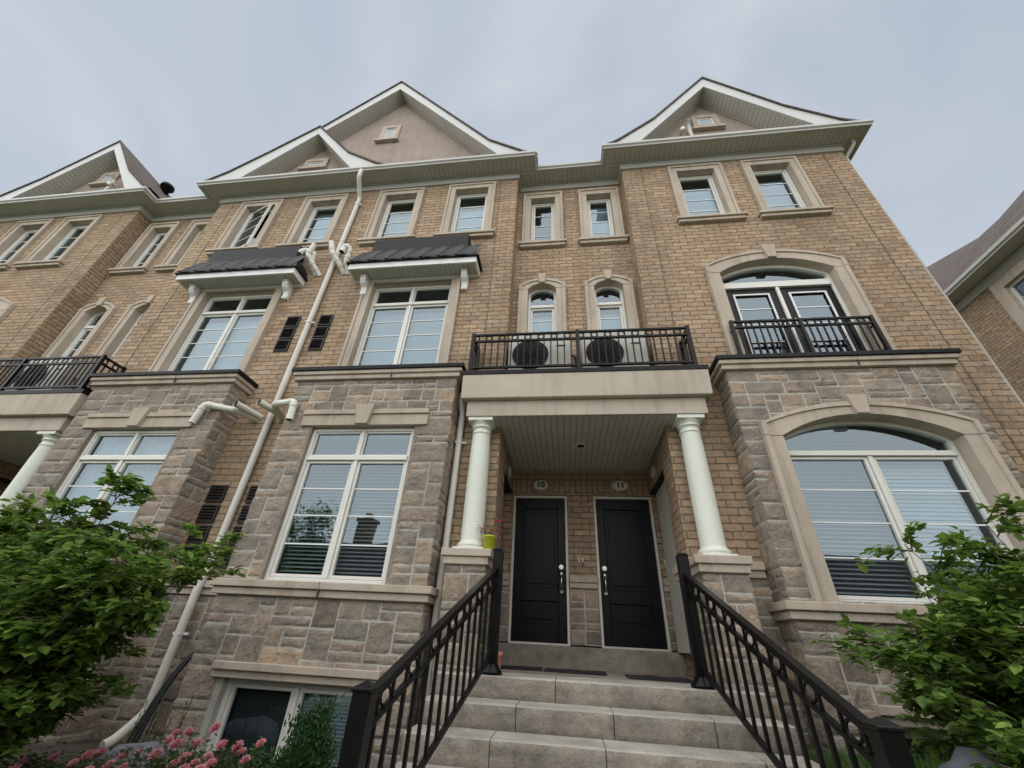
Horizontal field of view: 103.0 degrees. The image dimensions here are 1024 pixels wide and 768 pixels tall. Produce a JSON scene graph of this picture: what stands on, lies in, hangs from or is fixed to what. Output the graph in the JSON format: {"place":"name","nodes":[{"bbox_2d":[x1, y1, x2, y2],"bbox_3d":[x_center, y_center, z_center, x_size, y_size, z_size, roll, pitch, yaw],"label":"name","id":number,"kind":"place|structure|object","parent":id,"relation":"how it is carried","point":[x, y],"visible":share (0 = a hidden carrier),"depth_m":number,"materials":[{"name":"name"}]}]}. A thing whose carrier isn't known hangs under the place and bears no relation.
{"place":"outdoors","nodes":[
{"label":"outdoors","id":0,"kind":"place"},
{"bbox_2d":[0,0,1023,266],"label":"sky","id":1,"kind":"structure","parent":0,"point":[196,90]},
{"bbox_2d":[800,744,950,767],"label":"ground","id":2,"kind":"structure","parent":0,"point":[812,753],"depth_m":3.25,"materials":[{"name":"brown soil"}]},
{"bbox_2d":[0,354,126,516],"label":"porch canopy","id":3,"kind":"object","parent":2,"relation":"on","point":[34,424],"visible":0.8,"depth_m":6.42,"materials":[{"name":"beige concrete"}]},
{"bbox_2d":[5,359,91,390],"bbox_3d":[-8.194,0.013,7.270,1.056,0.875,0.462,-1,-33,7],"label":"air conditioner","id":4,"kind":"object","parent":3,"relation":"on","point":[58,375],"visible":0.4,"depth_m":7.15,"materials":[{"name":"black metal"}]},
{"bbox_2d":[0,140,197,390],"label":"townhouse","id":5,"kind":"structure","parent":2,"relation":"on","point":[70,234],"depth_m":9.82,"materials":[{"name":"beige brick"}]},
{"bbox_2d":[0,297,15,322],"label":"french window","id":6,"kind":"structure","parent":5,"relation":"in","point":[6,306],"depth_m":8.43,"materials":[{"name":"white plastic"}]},
{"bbox_2d":[0,218,55,270],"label":"window","id":7,"kind":"structure","parent":5,"relation":"in","point":[16,245],"depth_m":10.05,"materials":[{"name":"beige stone"}]},
{"bbox_2d":[13,214,104,269],"bbox_3d":[-10.576,-3.219,9.895,1.220,1.810,0.795,-1,-33,7],"label":"window","id":8,"kind":"structure","parent":5,"relation":"in","point":[64,239],"depth_m":9.74,"materials":[{"name":"beige stone"}]},
{"bbox_2d":[88,171,120,187],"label":"gable window","id":9,"kind":"structure","parent":5,"relation":"in","point":[106,177],"depth_m":11.22,"materials":[{"name":"stone"}]},
{"bbox_2d":[0,186,269,496],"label":"townhouse","id":10,"kind":"structure","parent":2,"relation":"on","point":[107,317],"depth_m":8.98,"materials":[{"name":"beige brick"}]},
{"bbox_2d":[41,297,117,357],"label":"window","id":11,"kind":"structure","parent":10,"relation":"in","point":[77,336],"depth_m":8.38,"materials":[{"name":"white plastic"}]},
{"bbox_2d":[93,295,155,356],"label":"window","id":12,"kind":"structure","parent":10,"relation":"in","point":[115,339],"depth_m":8.24,"materials":[{"name":"beige stone"}]},
{"bbox_2d":[107,221,189,275],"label":"window","id":13,"kind":"structure","parent":10,"relation":"in","point":[124,267],"depth_m":9.72,"materials":[{"name":"white plastic"}]},
{"bbox_2d":[154,219,230,272],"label":"window","id":14,"kind":"structure","parent":10,"relation":"in","point":[169,264],"depth_m":9.56,"materials":[{"name":"beige stone"}]},
{"bbox_2d":[0,740,336,767],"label":"garden bed","id":15,"kind":"object","parent":2,"relation":"on","point":[77,747],"visible":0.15,"depth_m":3.83,"materials":[{"name":"soil"}]},
{"bbox_2d":[0,742,151,767],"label":"rose bush","id":16,"kind":"object","parent":15,"relation":"on","point":[22,762],"visible":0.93,"depth_m":2.93,"materials":[{"name":"pink plant"}]},
{"bbox_2d":[0,464,247,764],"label":"leafy shrub","id":17,"kind":"object","parent":15,"relation":"on","point":[51,650],"visible":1,"depth_m":2.84,"materials":[{"name":"green plant"}]},
{"bbox_2d":[87,741,178,767],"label":"boulder","id":18,"kind":"object","parent":15,"relation":"on","point":[135,746],"visible":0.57,"depth_m":3.30,"materials":[{"name":"grey stone"}]},
{"bbox_2d":[128,690,195,749],"bbox_3d":[-3.122,3.114,3.637,0.648,0.610,0.070,-1,-33,7],"label":"feathery weed","id":19,"kind":"object","parent":15,"relation":"on","point":[146,733],"visible":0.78,"depth_m":3.67,"materials":[{"name":"green plant"}]},
{"bbox_2d":[99,722,250,767],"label":"rose bush","id":20,"kind":"object","parent":15,"relation":"on","point":[185,755],"visible":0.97,"depth_m":3.00,"materials":[{"name":"pink plant"}]},
{"bbox_2d":[213,738,288,767],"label":"rose bush","id":21,"kind":"object","parent":15,"relation":"on","point":[247,757],"visible":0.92,"depth_m":3.02,"materials":[{"name":"pink plant"}]},
{"bbox_2d":[243,693,345,767],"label":"juniper bush","id":22,"kind":"object","parent":15,"relation":"on","point":[306,749],"visible":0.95,"depth_m":3.18,"materials":[{"name":"green plant"}]},
{"bbox_2d":[13,81,677,767],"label":"townhouse","id":23,"kind":"structure","parent":2,"relation":"on","point":[337,555],"depth_m":5.88,"materials":[{"name":"beige brick"}]},
{"bbox_2d":[35,430,179,561],"bbox_3d":[-5.502,1.554,5.597,1.466,1.930,0.308,-1,-33,7],"label":"window","id":24,"kind":"structure","parent":23,"relation":"in","point":[139,453],"depth_m":5.81,"materials":[{"name":"white plastic"}]},
{"bbox_2d":[125,651,193,743],"bbox_3d":[-3.580,3.230,4.293,0.499,0.995,0.077,9,-33,-9],"label":"cable bundle","id":25,"kind":"object","parent":23,"relation":"attached to","point":[153,705],"visible":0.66,"depth_m":4.23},
{"bbox_2d":[175,546,197,565],"bbox_3d":[-4.103,2.193,5.178,0.250,0.235,0.037,-1,-33,7],"label":"wall vent","id":26,"kind":"object","parent":23,"relation":"attached to","point":[189,548],"depth_m":5.23,"materials":[{"name":"brown plastic"}]},
{"bbox_2d":[185,525,211,543],"bbox_3d":[-4.091,1.965,5.322,0.250,0.235,0.037,-1,-33,7],"label":"wall vent","id":27,"kind":"object","parent":23,"relation":"attached to","point":[206,529],"depth_m":5.31,"materials":[{"name":"brown plastic"}]},
{"bbox_2d":[195,504,220,522],"bbox_3d":[-4.078,1.737,5.466,0.250,0.235,0.037,-1,-33,7],"label":"wall vent","id":28,"kind":"object","parent":23,"relation":"attached to","point":[208,513],"depth_m":5.46,"materials":[{"name":"brown plastic"}]},
{"bbox_2d":[147,287,282,373],"bbox_3d":[-5.240,-0.760,7.609,1.830,2.290,0.737,-1,-33,7],"label":"window","id":29,"kind":"structure","parent":23,"relation":"in","point":[229,331],"depth_m":7.56,"materials":[{"name":"white plastic"}]},
{"bbox_2d":[204,485,228,502],"bbox_3d":[-4.065,1.509,5.610,0.250,0.235,0.037,-1,-33,7],"label":"wall vent","id":30,"kind":"object","parent":23,"relation":"attached to","point":[216,494],"depth_m":5.61,"materials":[{"name":"brown plastic"}]},
{"bbox_2d":[188,401,258,423],"bbox_3d":[-4.181,0.487,5.960,0.819,0.362,0.245,20,-36,-25],"label":"vent pipe","id":31,"kind":"object","parent":23,"relation":"attached to","point":[202,408],"visible":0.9,"depth_m":5.92,"materials":[{"name":"plastic"}]},
{"bbox_2d":[219,550,232,567],"bbox_3d":[-3.508,2.180,5.104,0.250,0.235,0.037,-1,-33,7],"label":"wall vent","id":32,"kind":"object","parent":23,"relation":"attached to","point":[226,560],"depth_m":5.10,"materials":[{"name":"brown plastic"}]},
{"bbox_2d":[99,168,363,748],"bbox_3d":[-3.586,-0.542,6.606,0.201,9.773,0.409,-7,-34,15],"label":"downpipe","id":33,"kind":"object","parent":23,"relation":"attached to","point":[126,729],"visible":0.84,"depth_m":5.44,"materials":[{"name":"paint"}]},
{"bbox_2d":[228,526,242,544],"bbox_3d":[-3.495,1.952,5.249,0.250,0.235,0.037,-1,-33,7],"label":"wall vent","id":34,"kind":"object","parent":23,"relation":"attached to","point":[237,528],"depth_m":5.29,"materials":[{"name":"brown plastic"}]},
{"bbox_2d":[236,505,249,523],"bbox_3d":[-3.483,1.724,5.393,0.250,0.235,0.037,-1,-33,7],"label":"wall vent","id":35,"kind":"object","parent":23,"relation":"attached to","point":[242,516],"depth_m":5.40,"materials":[{"name":"brown plastic"}]},
{"bbox_2d":[205,199,284,256],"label":"window","id":36,"kind":"structure","parent":23,"relation":"in","point":[255,228],"depth_m":9.19,"materials":[{"name":"white plastic"}]},
{"bbox_2d":[233,401,262,419],"bbox_3d":[-3.927,0.399,6.076,0.094,0.096,0.461,-8,-34,18],"label":"vent pipe","id":37,"kind":"object","parent":23,"relation":"attached to","point":[247,409],"visible":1,"depth_m":6.03,"materials":[{"name":"plastic"}]},
{"bbox_2d":[244,485,258,502],"bbox_3d":[-3.470,1.496,5.537,0.250,0.235,0.037,-1,-33,7],"label":"wall vent","id":38,"kind":"object","parent":23,"relation":"attached to","point":[250,496],"depth_m":5.55,"materials":[{"name":"brown plastic"}]},
{"bbox_2d":[256,399,285,416],"bbox_3d":[-3.521,0.389,6.015,0.094,0.126,0.502,-12,-35,23],"label":"vent pipe","id":39,"kind":"object","parent":23,"relation":"attached to","point":[263,404],"visible":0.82,"depth_m":5.88,"materials":[{"name":"plastic"}]},
{"bbox_2d":[204,678,352,766],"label":"window","id":40,"kind":"structure","parent":23,"relation":"in","point":[249,709],"depth_m":4.06,"materials":[{"name":"white plastic"}]},
{"bbox_2d":[273,339,291,351],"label":"wall vent","id":41,"kind":"object","parent":23,"relation":"attached to","point":[282,345],"depth_m":6.98,"materials":[{"name":"brown plastic"}]},
{"bbox_2d":[271,398,297,421],"bbox_3d":[-3.337,0.436,5.859,0.304,0.348,0.732,25,-38,-30],"label":"vent pipe","id":42,"kind":"object","parent":23,"relation":"attached to","point":[291,403],"visible":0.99,"depth_m":5.76,"materials":[{"name":"plastic"}]},
{"bbox_2d":[278,327,296,338],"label":"wall vent","id":43,"kind":"object","parent":23,"relation":"attached to","point":[287,333],"depth_m":7.12,"materials":[{"name":"brown plastic"}]},
{"bbox_2d":[284,316,301,327],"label":"wall vent","id":44,"kind":"object","parent":23,"relation":"attached to","point":[292,321],"depth_m":7.26,"materials":[{"name":"brown plastic"}]},
{"bbox_2d":[297,248,316,275],"bbox_3d":[-3.946,-2.398,7.929,0.503,0.566,0.194,21,-36,-26],"label":"vent pipe","id":45,"kind":"object","parent":23,"relation":"attached to","point":[302,251],"visible":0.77,"depth_m":7.94,"materials":[{"name":"plastic"}]},
{"bbox_2d":[275,193,349,249],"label":"window","id":46,"kind":"structure","parent":23,"relation":"in","point":[322,223],"depth_m":9.06,"materials":[{"name":"white plastic"}]},
{"bbox_2d":[297,158,329,171],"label":"gable window","id":47,"kind":"structure","parent":23,"relation":"in","point":[311,164],"depth_m":10.18,"materials":[{"name":"stone"}]},
{"bbox_2d":[306,243,321,276],"bbox_3d":[-3.846,-2.403,7.966,0.167,0.669,0.421,-20,-39,32],"label":"vent pipe","id":48,"kind":"object","parent":23,"relation":"attached to","point":[309,251],"visible":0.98,"depth_m":7.87,"materials":[{"name":"plastic"}]},
{"bbox_2d":[307,338,324,350],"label":"wall vent","id":49,"kind":"object","parent":23,"relation":"attached to","point":[316,344],"depth_m":6.91,"materials":[{"name":"brown plastic"}]},
{"bbox_2d":[312,326,329,337],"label":"wall vent","id":50,"kind":"object","parent":23,"relation":"attached to","point":[320,331],"depth_m":7.05,"materials":[{"name":"brown plastic"}]},
{"bbox_2d":[317,315,333,325],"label":"wall vent","id":51,"kind":"object","parent":23,"relation":"attached to","point":[325,320],"depth_m":7.19,"materials":[{"name":"brown plastic"}]},
{"bbox_2d":[329,240,345,274],"bbox_3d":[-3.369,-2.450,7.888,0.501,0.671,0.152,24,-38,-29],"label":"vent pipe","id":52,"kind":"object","parent":23,"relation":"attached to","point":[337,259],"visible":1,"depth_m":7.81,"materials":[{"name":"plastic"}]},
{"bbox_2d":[264,428,414,583],"bbox_3d":[-2.039,1.477,5.169,1.466,1.930,0.308,-1,-33,7],"label":"window","id":53,"kind":"structure","parent":23,"relation":"in","point":[339,524],"depth_m":5.18,"materials":[{"name":"white plastic"}]},
{"bbox_2d":[339,243,352,274],"bbox_3d":[-3.159,-2.408,7.843,0.169,0.601,0.391,-11,-35,21],"label":"vent pipe","id":54,"kind":"object","parent":23,"relation":"attached to","point":[348,248],"visible":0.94,"depth_m":7.80,"materials":[{"name":"plastic"}]},
{"bbox_2d":[374,125,401,143],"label":"gable window","id":55,"kind":"structure","parent":23,"relation":"in","point":[389,134],"depth_m":10.71,"materials":[{"name":"stone"}]},
{"bbox_2d":[357,187,425,246],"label":"window","id":56,"kind":"structure","parent":23,"relation":"in","point":[400,218],"depth_m":8.86,"materials":[{"name":"beige stone"}]},
{"bbox_2d":[337,274,460,365],"bbox_3d":[-1.826,-0.836,7.187,1.830,2.290,0.737,-1,-33,7],"label":"window","id":57,"kind":"structure","parent":23,"relation":"in","point":[406,323],"depth_m":7.15,"materials":[{"name":"glass"}]},
{"bbox_2d":[426,386,465,695],"bbox_3d":[-0.777,1.874,4.853,0.185,4.340,0.132,-1,-33,7],"label":"downpipe","id":58,"kind":"object","parent":23,"relation":"attached to","point":[446,540],"visible":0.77,"depth_m":4.98,"materials":[{"name":"metal"}]},
{"bbox_2d":[433,181,496,238],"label":"window","id":59,"kind":"structure","parent":23,"relation":"in","point":[473,213],"depth_m":8.67,"materials":[{"name":"beige stone"}]},
{"bbox_2d":[485,144,693,690],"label":"townhouse","id":60,"kind":"structure","parent":2,"relation":"on","point":[574,269],"depth_m":6.40,"materials":[{"name":"beige brick"}]},
{"bbox_2d":[498,652,502,668],"bbox_3d":[-0.167,2.934,4.313,0.136,0.168,0.134,-1,-33,7],"label":"terracotta pot","id":61,"kind":"object","parent":60,"relation":"on","point":[500,654],"visible":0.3,"depth_m":4.29,"materials":[{"name":"ceramic"}]},
{"bbox_2d":[509,466,511,477],"bbox_3d":[-0.026,1.393,6.462,0.018,0.170,0.256,-1,-33,7],"label":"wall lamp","id":62,"kind":"object","parent":60,"relation":"attached to","point":[510,472],"visible":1,"depth_m":6.43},
{"bbox_2d":[501,665,541,670],"bbox_3d":[0.109,3.348,4.804,0.490,0.016,0.550,1,-32,4],"label":"doormat","id":63,"kind":"object","parent":60,"relation":"on","point":[521,668],"visible":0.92,"depth_m":4.63,"materials":[{"name":"rubber"}]},
{"bbox_2d":[508,495,569,645],"bbox_3d":[0.425,2.760,6.242,0.870,2.080,0.171,-1,-33,7],"label":"door","id":64,"kind":"structure","parent":60,"relation":"in","point":[539,611],"depth_m":6.17,"materials":[{"name":"paint"}]},
{"bbox_2d":[533,480,548,489],"bbox_3d":[0.485,1.694,6.837,0.256,0.170,0.021,-1,-33,7],"label":"number plaque","id":65,"kind":"object","parent":60,"relation":"attached to","point":[540,485],"visible":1,"depth_m":6.83,"materials":[{"name":"white stone"}]},
{"bbox_2d":[517,273,566,332],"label":"window","id":66,"kind":"structure","parent":60,"relation":"in","point":[541,300],"depth_m":7.35,"materials":[{"name":"beige stone"}]},
{"bbox_2d":[518,191,566,249],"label":"window","id":67,"kind":"structure","parent":60,"relation":"in","point":[543,225],"depth_m":8.71,"materials":[{"name":"beige stone"}]},
{"bbox_2d":[543,668,606,675],"bbox_3d":[0.726,3.293,4.665,0.690,0.019,0.500,-3,-33,9],"label":"doormat","id":68,"kind":"object","parent":60,"relation":"on","point":[573,671],"visible":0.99,"depth_m":4.51,"materials":[{"name":"rubber"}]},
{"bbox_2d":[578,186,628,245],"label":"window","id":69,"kind":"structure","parent":60,"relation":"in","point":[597,220],"depth_m":8.51,"materials":[{"name":"beige stone"}]},
{"bbox_2d":[584,270,639,329],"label":"window","id":70,"kind":"structure","parent":60,"relation":"in","point":[610,301],"depth_m":7.21,"materials":[{"name":"white plastic"}]},
{"bbox_2d":[612,481,627,490],"bbox_3d":[1.775,1.666,6.678,0.256,0.170,0.021,-1,-33,7],"label":"number plaque","id":71,"kind":"object","parent":60,"relation":"attached to","point":[620,485],"visible":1,"depth_m":6.67,"materials":[{"name":"white stone"}]},
{"bbox_2d":[593,496,671,651],"bbox_3d":[1.730,2.731,6.081,0.910,2.080,0.171,-1,-33,7],"label":"door","id":72,"kind":"structure","parent":60,"relation":"in","point":[633,615],"depth_m":6.00,"materials":[{"name":"paint"}]},
{"bbox_2d":[651,466,654,478],"bbox_3d":[2.140,1.345,6.194,0.018,0.170,0.256,-1,-33,7],"label":"number plaque","id":73,"kind":"object","parent":60,"relation":"attached to","point":[652,472],"visible":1,"depth_m":6.18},
{"bbox_2d":[625,674,692,682],"bbox_3d":[1.557,3.127,4.328,0.671,0.019,0.576,-1,-33,7],"label":"doormat","id":74,"kind":"object","parent":60,"relation":"on","point":[660,678],"visible":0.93,"depth_m":4.17,"materials":[{"name":"rubber"}]},
{"bbox_2d":[428,325,781,721],"bbox_3d":[0.957,2.103,5.287,3.290,5.580,2.080,-1,-33,7],"label":"porch canopy","id":75,"kind":"object","parent":2,"relation":"on","point":[616,418],"visible":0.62,"depth_m":5.33,"materials":[{"name":"paint"}]},
{"bbox_2d":[478,519,503,550],"bbox_3d":[-0.252,1.716,4.653,0.276,0.352,0.170,-8,-34,17],"label":"flower pot","id":76,"kind":"object","parent":75,"relation":"on","point":[489,541],"visible":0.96,"depth_m":4.57,"materials":[{"name":"plastic"}]},
{"bbox_2d":[508,334,576,369],"bbox_3d":[0.495,-0.308,6.277,1.056,0.875,0.462,-1,-33,7],"label":"air conditioner","id":77,"kind":"object","parent":75,"relation":"on","point":[540,353],"visible":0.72,"depth_m":6.13,"materials":[{"name":"white metal"}]},
{"bbox_2d":[575,443,586,447],"bbox_3d":[1.021,0.920,6.058,0.176,0.014,0.176,-1,-33,7],"label":"recessed light","id":78,"kind":"object","parent":75,"relation":"attached to","point":[580,445],"visible":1,"depth_m":6.04,"materials":[{"name":"white paint"}]},
{"bbox_2d":[580,331,652,367],"bbox_3d":[1.586,-0.332,6.142,1.056,0.875,0.462,-1,-33,7],"label":"air conditioner","id":79,"kind":"object","parent":75,"relation":"on","point":[616,350],"visible":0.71,"depth_m":6.00,"materials":[{"name":"white metal"}]},
{"bbox_2d":[395,671,819,767],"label":"front steps","id":80,"kind":"structure","parent":2,"relation":"on","point":[518,720],"depth_m":3.15,"materials":[{"name":"concrete"}]},
{"bbox_2d":[337,548,503,767],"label":"stair railing","id":81,"kind":"object","parent":80,"relation":"on","point":[366,712],"visible":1,"depth_m":2.68,"materials":[{"name":"black metal"}]},
{"bbox_2d":[676,553,915,767],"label":"stair railing","id":82,"kind":"object","parent":80,"relation":"on","point":[884,740],"visible":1,"depth_m":2.56,"materials":[{"name":"black metal"}]},
{"bbox_2d":[602,76,1023,756],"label":"townhouse","id":83,"kind":"structure","parent":2,"relation":"on","point":[862,398],"depth_m":5.17,"materials":[{"name":"beige brick"}]},
{"bbox_2d":[667,162,747,224],"bbox_3d":[3.707,-3.538,8.130,1.220,1.810,0.795,-1,-33,7],"label":"window","id":84,"kind":"structure","parent":83,"relation":"in","point":[697,198],"depth_m":8.04,"materials":[{"name":"white plastic"}]},
{"bbox_2d":[690,114,725,131],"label":"gable window","id":85,"kind":"structure","parent":83,"relation":"in","point":[708,122],"depth_m":9.24,"materials":[{"name":"stone"}]},
{"bbox_2d":[726,288,799,353],"bbox_3d":[3.810,-0.826,6.170,0.781,1.698,0.098,-1,-33,7],"label":"french door","id":86,"kind":"structure","parent":83,"relation":"in","point":[773,298],"depth_m":6.40,"materials":[{"name":"black paint"}]},
{"bbox_2d":[739,156,833,219],"bbox_3d":[5.106,-3.570,7.957,1.220,1.810,0.795,-1,-33,7],"label":"window","id":87,"kind":"structure","parent":83,"relation":"in","point":[776,196],"depth_m":7.85,"materials":[{"name":"beige stone"}]},
{"bbox_2d":[704,244,896,354],"bbox_3d":[4.265,-1.076,6.487,2.120,2.520,0.790,-1,-33,7],"label":"french window","id":88,"kind":"structure","parent":83,"relation":"in","point":[767,267],"depth_m":6.65,"materials":[{"name":"white plastic"}]},
{"bbox_2d":[779,286,863,351],"bbox_3d":[4.639,-0.845,6.068,0.781,1.698,0.098,-1,-33,7],"label":"french door","id":89,"kind":"structure","parent":83,"relation":"in","point":[787,293],"depth_m":6.30,"materials":[{"name":"black paint"}]},
{"bbox_2d":[759,394,1023,604],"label":"window","id":90,"kind":"structure","parent":83,"relation":"in","point":[849,473],"depth_m":4.51,"materials":[{"name":"white plastic"}]},
{"bbox_2d":[845,139,1023,406],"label":"downpipe","id":91,"kind":"object","parent":83,"relation":"attached to","point":[853,144],"visible":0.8,"depth_m":6.24,"materials":[{"name":"metal"}]},
{"bbox_2d":[904,727,1001,756],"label":"window","id":92,"kind":"structure","parent":83,"relation":"in","point":[909,730],"depth_m":3.40,"materials":[{"name":"white plastic"}]},
{"bbox_2d":[811,493,1023,767],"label":"leafy shrub","id":93,"kind":"object","parent":2,"relation":"on","point":[974,676],"visible":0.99,"depth_m":2.36,"materials":[{"name":"green plant"}]},
{"bbox_2d":[938,746,995,767],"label":"boulder","id":94,"kind":"object","parent":2,"relation":"on","point":[961,756],"visible":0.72,"depth_m":2.20,"materials":[{"name":"grey stone"}]},
{"bbox_2d":[927,190,1023,402],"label":"neighbour house","id":95,"kind":"structure","parent":2,"relation":"on","point":[980,280],"depth_m":10.45,"materials":[{"name":"beige brick"}]},
{"bbox_2d":[988,257,1023,331],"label":"window","id":96,"kind":"structure","parent":95,"relation":"in","point":[1008,289],"depth_m":10.13,"materials":[{"name":"beige stone"}]},
{"bbox_2d":[820,743,949,767],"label":"flowers","id":97,"kind":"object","parent":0,"point":[862,758],"depth_m":3.04,"materials":[{"name":"pink plant"}]}
]}

